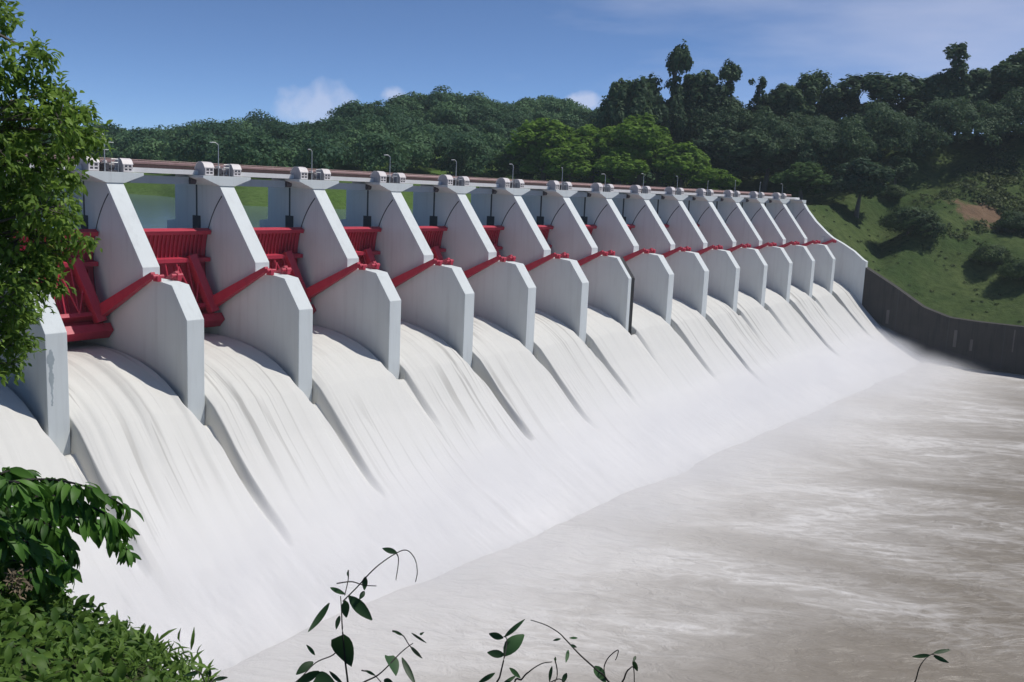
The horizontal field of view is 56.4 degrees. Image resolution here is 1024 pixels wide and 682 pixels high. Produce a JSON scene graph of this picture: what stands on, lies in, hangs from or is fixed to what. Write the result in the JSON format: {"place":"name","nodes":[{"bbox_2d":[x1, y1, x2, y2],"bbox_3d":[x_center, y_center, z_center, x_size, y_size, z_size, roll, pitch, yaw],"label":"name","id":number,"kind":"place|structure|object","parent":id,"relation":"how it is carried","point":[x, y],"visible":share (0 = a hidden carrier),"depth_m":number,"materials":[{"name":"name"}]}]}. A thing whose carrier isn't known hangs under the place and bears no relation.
{"place":"outdoors","nodes":[
{"label":"outdoors","id":0,"kind":"place"},
{"bbox_2d":[1,188,412,228],"bbox_3d":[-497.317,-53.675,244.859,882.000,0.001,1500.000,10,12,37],"label":"reservoir water","id":1,"kind":"structure","parent":0,"point":[152,211],"depth_m":199.07,"materials":[{"name":"teal liquid"}]},
{"bbox_2d":[5,123,628,208],"bbox_3d":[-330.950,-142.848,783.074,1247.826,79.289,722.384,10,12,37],"label":"hills","id":2,"kind":"structure","parent":0,"point":[252,196],"depth_m":315.60,"materials":[{"name":"green plant"}]},
{"bbox_2d":[0,84,754,188],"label":"forest","id":3,"kind":"object","parent":2,"relation":"on","point":[403,130],"visible":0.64,"depth_m":376.94,"materials":[{"name":"green plant"}]},
{"bbox_2d":[489,142,540,179],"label":"forest tree","id":4,"kind":"object","parent":2,"relation":"on","point":[503,158],"visible":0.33,"depth_m":349.77,"materials":[{"name":"green plant"}]},
{"bbox_2d":[505,118,574,181],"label":"forest tree","id":5,"kind":"object","parent":2,"relation":"on","point":[535,140],"visible":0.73,"depth_m":335.62,"materials":[{"name":"green plant"}]},
{"bbox_2d":[540,141,600,181],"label":"forest tree","id":6,"kind":"object","parent":2,"relation":"on","point":[571,159],"visible":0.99,"depth_m":319.93,"materials":[{"name":"green plant"}]},
{"bbox_2d":[565,124,621,182],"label":"forest tree","id":7,"kind":"object","parent":2,"relation":"on","point":[591,137],"visible":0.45,"depth_m":330.48,"materials":[{"name":"green plant"}]},
{"bbox_2d":[592,145,650,187],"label":"forest tree","id":8,"kind":"object","parent":2,"relation":"on","point":[621,163],"visible":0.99,"depth_m":314.16,"materials":[{"name":"green plant"}]},
{"bbox_2d":[609,112,673,186],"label":"forest tree","id":9,"kind":"object","parent":2,"relation":"on","point":[645,137],"visible":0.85,"depth_m":319.75,"materials":[{"name":"green plant"}]},
{"bbox_2d":[641,73,671,185],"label":"forest tree","id":10,"kind":"object","parent":2,"relation":"on","point":[660,110],"visible":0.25,"depth_m":348.14,"materials":[{"name":"green plant"}]},
{"bbox_2d":[0,280,928,679],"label":"spillway water","id":11,"kind":"structure","parent":0,"point":[270,502],"depth_m":114.00,"materials":[{"name":"white liquid"}]},
{"bbox_2d":[0,0,1023,133],"label":"sky","id":12,"kind":"structure","parent":0,"point":[145,63],"materials":[{"name":"blue"}]},
{"bbox_2d":[202,361,1023,681],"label":"river water","id":13,"kind":"structure","parent":0,"point":[874,533],"depth_m":106.25,"materials":[{"name":"grey liquid"}]},
{"bbox_2d":[621,127,1023,325],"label":"hillside","id":14,"kind":"structure","parent":0,"point":[923,273],"depth_m":288.35,"materials":[{"name":"green plant"}]},
{"bbox_2d":[593,75,654,184],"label":"forest tree","id":15,"kind":"object","parent":14,"relation":"on","point":[622,101],"visible":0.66,"depth_m":340.95,"materials":[{"name":"green plant"}]},
{"bbox_2d":[658,39,695,141],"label":"forest tree","id":16,"kind":"object","parent":14,"relation":"on","point":[680,60],"visible":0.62,"depth_m":351.51,"materials":[{"name":"green plant"}]},
{"bbox_2d":[648,141,711,187],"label":"forest tree","id":17,"kind":"object","parent":14,"relation":"on","point":[688,160],"visible":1,"depth_m":316.20,"materials":[{"name":"green plant"}]},
{"bbox_2d":[670,69,729,139],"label":"forest tree","id":18,"kind":"object","parent":14,"relation":"on","point":[700,88],"visible":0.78,"depth_m":353.85,"materials":[{"name":"green plant"}]},
{"bbox_2d":[688,168,741,192],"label":"forest tree","id":19,"kind":"object","parent":14,"relation":"on","point":[714,179],"visible":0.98,"depth_m":307.43,"materials":[{"name":"green plant"}]},
{"bbox_2d":[690,127,752,190],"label":"forest tree","id":20,"kind":"object","parent":14,"relation":"on","point":[715,145],"visible":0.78,"depth_m":328.12,"materials":[{"name":"green plant"}]},
{"bbox_2d":[713,58,746,128],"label":"forest tree","id":21,"kind":"object","parent":14,"relation":"on","point":[731,73],"visible":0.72,"depth_m":356.71,"materials":[{"name":"green plant"}]},
{"bbox_2d":[743,76,768,130],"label":"forest tree","id":22,"kind":"object","parent":14,"relation":"on","point":[757,100],"visible":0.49,"depth_m":358.75,"materials":[{"name":"green plant"}]},
{"bbox_2d":[731,133,798,192],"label":"forest tree","id":23,"kind":"object","parent":14,"relation":"on","point":[746,148],"visible":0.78,"depth_m":322.03,"materials":[{"name":"green plant"}]},
{"bbox_2d":[755,82,818,119],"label":"forest tree","id":24,"kind":"object","parent":14,"relation":"on","point":[784,100],"visible":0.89,"depth_m":354.51,"materials":[{"name":"green plant"}]},
{"bbox_2d":[573,86,1023,175],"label":"forest slope","id":25,"kind":"structure","parent":14,"relation":"on","point":[873,130],"depth_m":327.13,"materials":[{"name":"green plant"}]},
{"bbox_2d":[768,161,832,199],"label":"forest tree","id":26,"kind":"object","parent":14,"relation":"on","point":[798,177],"visible":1,"depth_m":294.07,"materials":[{"name":"green plant"}]},
{"bbox_2d":[789,68,843,114],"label":"forest tree","id":27,"kind":"object","parent":14,"relation":"on","point":[814,85],"visible":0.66,"depth_m":358.89,"materials":[{"name":"green plant"}]},
{"bbox_2d":[813,92,864,121],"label":"forest tree","id":28,"kind":"object","parent":14,"relation":"on","point":[842,108],"visible":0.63,"depth_m":360.60,"materials":[{"name":"green plant"}]},
{"bbox_2d":[824,156,894,217],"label":"forest tree","id":29,"kind":"object","parent":14,"relation":"on","point":[860,176],"visible":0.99,"depth_m":296.33,"materials":[{"name":"green plant"}]},
{"bbox_2d":[831,71,925,112],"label":"forest tree","id":30,"kind":"object","parent":14,"relation":"on","point":[892,91],"visible":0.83,"depth_m":354.21,"materials":[{"name":"green plant"}]},
{"bbox_2d":[880,184,908,198],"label":"hillside shrub","id":31,"kind":"object","parent":14,"relation":"on","point":[894,191],"visible":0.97,"depth_m":312.96,"materials":[{"name":"green plant"}]},
{"bbox_2d":[881,155,917,184],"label":"forest tree","id":32,"kind":"object","parent":14,"relation":"on","point":[903,168],"visible":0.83,"depth_m":317.80,"materials":[{"name":"green plant"}]},
{"bbox_2d":[875,205,946,237],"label":"hillside shrub","id":33,"kind":"object","parent":14,"relation":"on","point":[912,220],"visible":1,"depth_m":279.97,"materials":[{"name":"green plant"}]},
{"bbox_2d":[897,95,928,116],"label":"forest tree","id":34,"kind":"object","parent":14,"relation":"on","point":[912,99],"visible":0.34,"depth_m":360.29,"materials":[{"name":"green plant"}]},
{"bbox_2d":[806,130,1023,322],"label":"hillside scrub","id":35,"kind":"object","parent":14,"relation":"on","point":[992,198],"visible":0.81,"depth_m":314.56,"materials":[{"name":"green plant"}]},
{"bbox_2d":[905,72,961,109],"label":"forest tree","id":36,"kind":"object","parent":14,"relation":"on","point":[932,82],"visible":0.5,"depth_m":358.92,"materials":[{"name":"green plant"}]},
{"bbox_2d":[862,267,1023,374],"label":"retaining wall","id":37,"kind":"structure","parent":14,"relation":"on","point":[902,317],"depth_m":253.12,"materials":[{"name":"grey concrete"}]},
{"bbox_2d":[927,42,979,131],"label":"forest tree","id":38,"kind":"object","parent":14,"relation":"on","point":[958,70],"visible":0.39,"depth_m":358.39,"materials":[{"name":"green plant"}]},
{"bbox_2d":[953,67,1017,134],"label":"forest tree","id":39,"kind":"object","parent":14,"relation":"on","point":[985,88],"visible":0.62,"depth_m":355.27,"materials":[{"name":"green plant"}]},
{"bbox_2d":[966,243,1015,264],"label":"hillside shrub","id":40,"kind":"object","parent":14,"relation":"on","point":[989,253],"visible":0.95,"depth_m":269.46,"materials":[{"name":"green plant"}]},
{"bbox_2d":[985,58,1023,100],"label":"forest tree","id":41,"kind":"object","parent":14,"relation":"on","point":[1012,70],"visible":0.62,"depth_m":352.46,"materials":[{"name":"green plant"}]},
{"bbox_2d":[992,210,1023,231],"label":"hillside shrub","id":42,"kind":"object","parent":14,"relation":"on","point":[1011,221],"visible":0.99,"depth_m":287.04,"materials":[{"name":"green plant"}]},
{"bbox_2d":[994,257,1023,279],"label":"hillside shrub","id":43,"kind":"object","parent":14,"relation":"on","point":[1013,269],"visible":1,"depth_m":259.01,"materials":[{"name":"green plant"}]},
{"bbox_2d":[1004,48,1023,63],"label":"forest tree","id":44,"kind":"object","parent":14,"relation":"on","point":[1019,55],"visible":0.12,"depth_m":357.73,"materials":[{"name":"green plant"}]},
{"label":"near bank","id":45,"kind":"structure","parent":0,"visible":0},
{"bbox_2d":[0,0,115,386],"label":"leafy tree","id":46,"kind":"object","parent":45,"relation":"on","point":[31,208],"visible":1,"depth_m":20.86,"materials":[{"name":"green plant"}]},
{"bbox_2d":[1,609,169,681],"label":"earth mound","id":47,"kind":"object","parent":45,"relation":"on","point":[140,672],"visible":0.06,"depth_m":4.82,"materials":[{"name":"green plant"}]},
{"bbox_2d":[0,466,143,618],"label":"drooping bush","id":48,"kind":"object","parent":47,"relation":"on","point":[36,539],"visible":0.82,"depth_m":5.11,"materials":[{"name":"green plant"}]},
{"bbox_2d":[0,546,220,681],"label":"undergrowth","id":49,"kind":"object","parent":47,"relation":"on","point":[89,637],"visible":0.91,"depth_m":4.86,"materials":[{"name":"green plant"}]},
{"bbox_2d":[184,669,227,681],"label":"creeper","id":50,"kind":"object","parent":47,"relation":"on","point":[194,673],"visible":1,"depth_m":4.52,"materials":[{"name":"green plant"}]},
{"bbox_2d":[296,547,417,681],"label":"creeper","id":51,"kind":"object","parent":45,"relation":"on","point":[342,647],"visible":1,"depth_m":3.75,"materials":[{"name":"green plant"}]},
{"bbox_2d":[361,630,425,681],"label":"creeper","id":52,"kind":"object","parent":45,"relation":"on","point":[393,662],"visible":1,"depth_m":3.86,"materials":[{"name":"green plant"}]},
{"bbox_2d":[479,619,524,681],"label":"creeper","id":53,"kind":"object","parent":45,"relation":"on","point":[512,644],"visible":1,"depth_m":4.01,"materials":[{"name":"green plant"}]},
{"bbox_2d":[514,657,566,681],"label":"creeper","id":54,"kind":"object","parent":45,"relation":"on","point":[564,677],"visible":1,"depth_m":3.98,"materials":[{"name":"green plant"}]},
{"bbox_2d":[531,620,618,681],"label":"creeper","id":55,"kind":"object","parent":45,"relation":"on","point":[599,672],"visible":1,"depth_m":4.06,"materials":[{"name":"green plant"}]},
{"bbox_2d":[621,656,637,681],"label":"creeper","id":56,"kind":"object","parent":45,"relation":"on","point":[635,665],"visible":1,"depth_m":4.04,"materials":[{"name":"green plant"}]},
{"bbox_2d":[912,649,949,681],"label":"creeper","id":57,"kind":"object","parent":45,"relation":"on","point":[940,658],"visible":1,"depth_m":5.25,"materials":[{"name":"green plant"}]},
{"label":"ground","id":58,"kind":"structure","parent":0,"visible":0},
{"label":"spillway dam","id":59,"kind":"object","parent":58,"relation":"on","visible":0},
{"bbox_2d":[0,269,70,455],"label":"spillway pier","id":60,"kind":"structure","parent":59,"relation":"on","point":[42,392],"depth_m":90.50,"materials":[{"name":"white paint"}]},
{"bbox_2d":[58,170,204,424],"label":"spillway pier","id":61,"kind":"structure","parent":59,"relation":"on","point":[158,328],"depth_m":106.01,"materials":[{"name":"white paint"}]},
{"bbox_2d":[13,229,163,341],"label":"radial gate","id":62,"kind":"structure","parent":61,"relation":"attached to","point":[84,312],"depth_m":107.81,"materials":[{"name":"red metal"}]},
{"bbox_2d":[79,157,99,170],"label":"hoist housing","id":63,"kind":"object","parent":61,"relation":"on","point":[89,167],"visible":0.52,"depth_m":106.59,"materials":[{"name":"grey paint"}]},
{"bbox_2d":[99,160,118,171],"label":"hoist motor","id":64,"kind":"object","parent":61,"relation":"on","point":[109,166],"visible":0.93,"depth_m":108.15,"materials":[{"name":"white paint"}]},
{"bbox_2d":[114,158,132,171],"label":"hoist housing","id":65,"kind":"object","parent":61,"relation":"on","point":[124,165],"visible":0.9,"depth_m":109.78,"materials":[{"name":"grey paint"}]},
{"bbox_2d":[143,228,275,327],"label":"radial gate","id":66,"kind":"structure","parent":61,"relation":"attached to","point":[179,254],"depth_m":119.15,"materials":[{"name":"red metal"}]},
{"bbox_2d":[167,174,312,402],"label":"spillway pier","id":67,"kind":"structure","parent":59,"relation":"on","point":[270,316],"depth_m":118.21,"materials":[{"name":"white paint"}]},
{"bbox_2d":[194,161,213,175],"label":"hoist housing","id":68,"kind":"object","parent":67,"relation":"on","point":[205,168],"visible":0.98,"depth_m":118.32,"materials":[{"name":"grey paint"}]},
{"bbox_2d":[214,165,229,175],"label":"hoist motor","id":69,"kind":"object","parent":67,"relation":"on","point":[222,171],"visible":0.87,"depth_m":119.91,"materials":[{"name":"white paint"}]},
{"bbox_2d":[225,164,241,176],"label":"hoist housing","id":70,"kind":"object","parent":67,"relation":"on","point":[235,170],"visible":0.95,"depth_m":121.54,"materials":[{"name":"grey paint"}]},
{"bbox_2d":[260,178,400,378],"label":"spillway pier","id":71,"kind":"structure","parent":59,"relation":"on","point":[362,308],"depth_m":130.03,"materials":[{"name":"white paint"}]},
{"bbox_2d":[290,167,308,179],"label":"hoist housing","id":72,"kind":"object","parent":71,"relation":"on","point":[299,172],"visible":0.98,"depth_m":130.08,"materials":[{"name":"grey paint"}]},
{"bbox_2d":[253,227,366,313],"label":"radial gate","id":73,"kind":"structure","parent":71,"relation":"attached to","point":[279,245],"depth_m":130.65,"materials":[{"name":"red metal"}]},
{"bbox_2d":[308,169,320,179],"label":"hoist motor","id":74,"kind":"object","parent":71,"relation":"on","point":[314,175],"visible":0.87,"depth_m":131.74,"materials":[{"name":"white paint"}]},
{"bbox_2d":[316,169,330,180],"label":"hoist housing","id":75,"kind":"object","parent":71,"relation":"on","point":[325,174],"visible":0.86,"depth_m":133.30,"materials":[{"name":"grey paint"}]},
{"bbox_2d":[340,181,473,367],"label":"spillway pier","id":76,"kind":"structure","parent":59,"relation":"on","point":[437,300],"depth_m":141.67,"materials":[{"name":"white paint"}]},
{"bbox_2d":[370,171,386,182],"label":"hoist housing","id":77,"kind":"object","parent":76,"relation":"on","point":[379,176],"visible":0.99,"depth_m":141.81,"materials":[{"name":"grey paint"}]},
{"bbox_2d":[344,226,442,287],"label":"radial gate","id":78,"kind":"structure","parent":76,"relation":"attached to","point":[362,240],"depth_m":142.29,"materials":[{"name":"red metal"}]},
{"bbox_2d":[392,173,405,183],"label":"hoist housing","id":79,"kind":"object","parent":76,"relation":"on","point":[399,177],"visible":0.84,"depth_m":145.05,"materials":[{"name":"grey paint"}]},
{"bbox_2d":[419,226,506,278],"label":"radial gate","id":80,"kind":"structure","parent":76,"relation":"attached to","point":[432,235],"depth_m":153.84,"materials":[{"name":"red metal"}]},
{"bbox_2d":[413,184,535,353],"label":"spillway pier","id":81,"kind":"structure","parent":59,"relation":"on","point":[505,295],"depth_m":153.25,"materials":[{"name":"white paint"}]},
{"bbox_2d":[438,175,452,185],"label":"hoist housing","id":82,"kind":"object","parent":81,"relation":"on","point":[446,179],"visible":0.97,"depth_m":153.61,"materials":[{"name":"grey paint"}]},
{"bbox_2d":[457,176,469,185],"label":"hoist housing","id":83,"kind":"object","parent":81,"relation":"on","point":[465,180],"visible":0.82,"depth_m":156.81,"materials":[{"name":"grey paint"}]},
{"bbox_2d":[471,187,588,342],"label":"spillway pier","id":84,"kind":"structure","parent":59,"relation":"on","point":[562,286],"depth_m":164.83,"materials":[{"name":"white paint"}]},
{"bbox_2d":[496,178,509,187],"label":"hoist housing","id":85,"kind":"object","parent":84,"relation":"on","point":[503,182],"visible":1,"depth_m":165.38,"materials":[{"name":"grey paint"}]},
{"bbox_2d":[513,179,524,187],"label":"hoist housing","id":86,"kind":"object","parent":84,"relation":"on","point":[519,183],"visible":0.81,"depth_m":168.54,"materials":[{"name":"grey paint"}]},
{"bbox_2d":[482,225,560,271],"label":"radial gate","id":87,"kind":"structure","parent":84,"relation":"attached to","point":[492,231],"depth_m":164.82,"materials":[{"name":"red metal"}]},
{"bbox_2d":[521,189,634,333],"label":"spillway pier","id":88,"kind":"structure","parent":59,"relation":"on","point":[611,279],"depth_m":176.37,"materials":[{"name":"white paint"}]},
{"bbox_2d":[6,155,799,203],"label":"service bridge","id":89,"kind":"structure","parent":88,"relation":"on","point":[153,166],"depth_m":139.25,"materials":[{"name":"grey concrete"}]},
{"bbox_2d":[546,180,559,189],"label":"hoist housing","id":90,"kind":"object","parent":88,"relation":"on","point":[553,185],"visible":1,"depth_m":177.12,"materials":[{"name":"grey paint"}]},
{"bbox_2d":[537,225,607,265],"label":"radial gate","id":91,"kind":"structure","parent":88,"relation":"attached to","point":[544,229],"depth_m":175.53,"materials":[{"name":"red metal"}]},
{"bbox_2d":[585,224,649,261],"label":"radial gate","id":92,"kind":"structure","parent":88,"relation":"attached to","point":[590,228],"depth_m":186.48,"materials":[{"name":"red metal"}]},
{"bbox_2d":[569,191,673,325],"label":"spillway pier","id":93,"kind":"structure","parent":59,"relation":"on","point":[653,274],"depth_m":187.95,"materials":[{"name":"white paint"}]},
{"bbox_2d":[591,183,602,191],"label":"hoist housing","id":94,"kind":"object","parent":93,"relation":"on","point":[598,187],"visible":0.95,"depth_m":188.91,"materials":[{"name":"grey paint"}]},
{"bbox_2d":[627,224,685,257],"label":"radial gate","id":95,"kind":"structure","parent":93,"relation":"attached to","point":[666,254],"depth_m":197.73,"materials":[{"name":"red metal"}]},
{"bbox_2d":[611,192,708,318],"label":"spillway pier","id":96,"kind":"structure","parent":59,"relation":"on","point":[689,269],"depth_m":199.55,"materials":[{"name":"white paint"}]},
{"bbox_2d":[629,185,641,192],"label":"hoist housing","id":97,"kind":"object","parent":96,"relation":"on","point":[635,188],"visible":0.99,"depth_m":200.66,"materials":[{"name":"grey paint"}]},
{"bbox_2d":[649,194,739,312],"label":"spillway pier","id":98,"kind":"structure","parent":59,"relation":"on","point":[683,229],"depth_m":211.21,"materials":[{"name":"white paint"}]},
{"bbox_2d":[664,187,675,194],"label":"hoist housing","id":99,"kind":"object","parent":98,"relation":"on","point":[670,190],"visible":0.98,"depth_m":212.43,"materials":[{"name":"grey paint"}]},
{"bbox_2d":[664,224,717,254],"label":"radial gate","id":100,"kind":"structure","parent":98,"relation":"attached to","point":[702,251],"depth_m":209.13,"materials":[{"name":"red metal"}]},
{"bbox_2d":[682,195,767,306],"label":"spillway pier","id":101,"kind":"structure","parent":59,"relation":"on","point":[714,228],"depth_m":222.95,"materials":[{"name":"white paint"}]},
{"bbox_2d":[695,188,705,195],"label":"hoist housing","id":102,"kind":"object","parent":101,"relation":"on","point":[700,191],"visible":1,"depth_m":224.19,"materials":[{"name":"grey paint"}]},
{"bbox_2d":[697,224,746,251],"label":"radial gate","id":103,"kind":"structure","parent":101,"relation":"attached to","point":[734,247],"depth_m":220.78,"materials":[{"name":"red metal"}]},
{"bbox_2d":[725,223,772,249],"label":"radial gate","id":104,"kind":"structure","parent":101,"relation":"attached to","point":[761,246],"depth_m":232.39,"materials":[{"name":"red metal"}]},
{"bbox_2d":[712,196,792,302],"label":"spillway pier","id":105,"kind":"structure","parent":59,"relation":"on","point":[740,226],"depth_m":234.62,"materials":[{"name":"white paint"}]},
{"bbox_2d":[772,241,795,247],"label":"radial gate","id":106,"kind":"structure","parent":105,"relation":"attached to","point":[786,244],"depth_m":244.16,"materials":[{"name":"red metal"}]},
{"bbox_2d":[739,197,814,297],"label":"spillway pier","id":107,"kind":"structure","parent":59,"relation":"on","point":[769,230],"depth_m":246.41,"materials":[{"name":"white paint"}]},
{"bbox_2d":[763,198,835,293],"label":"spillway pier","id":108,"kind":"structure","parent":59,"relation":"on","point":[791,229],"depth_m":258.08,"materials":[{"name":"white paint"}]},
{"bbox_2d":[786,199,867,303],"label":"end wall","id":109,"kind":"structure","parent":59,"relation":"on","point":[851,264],"depth_m":267.62,"materials":[{"name":"white paint"}]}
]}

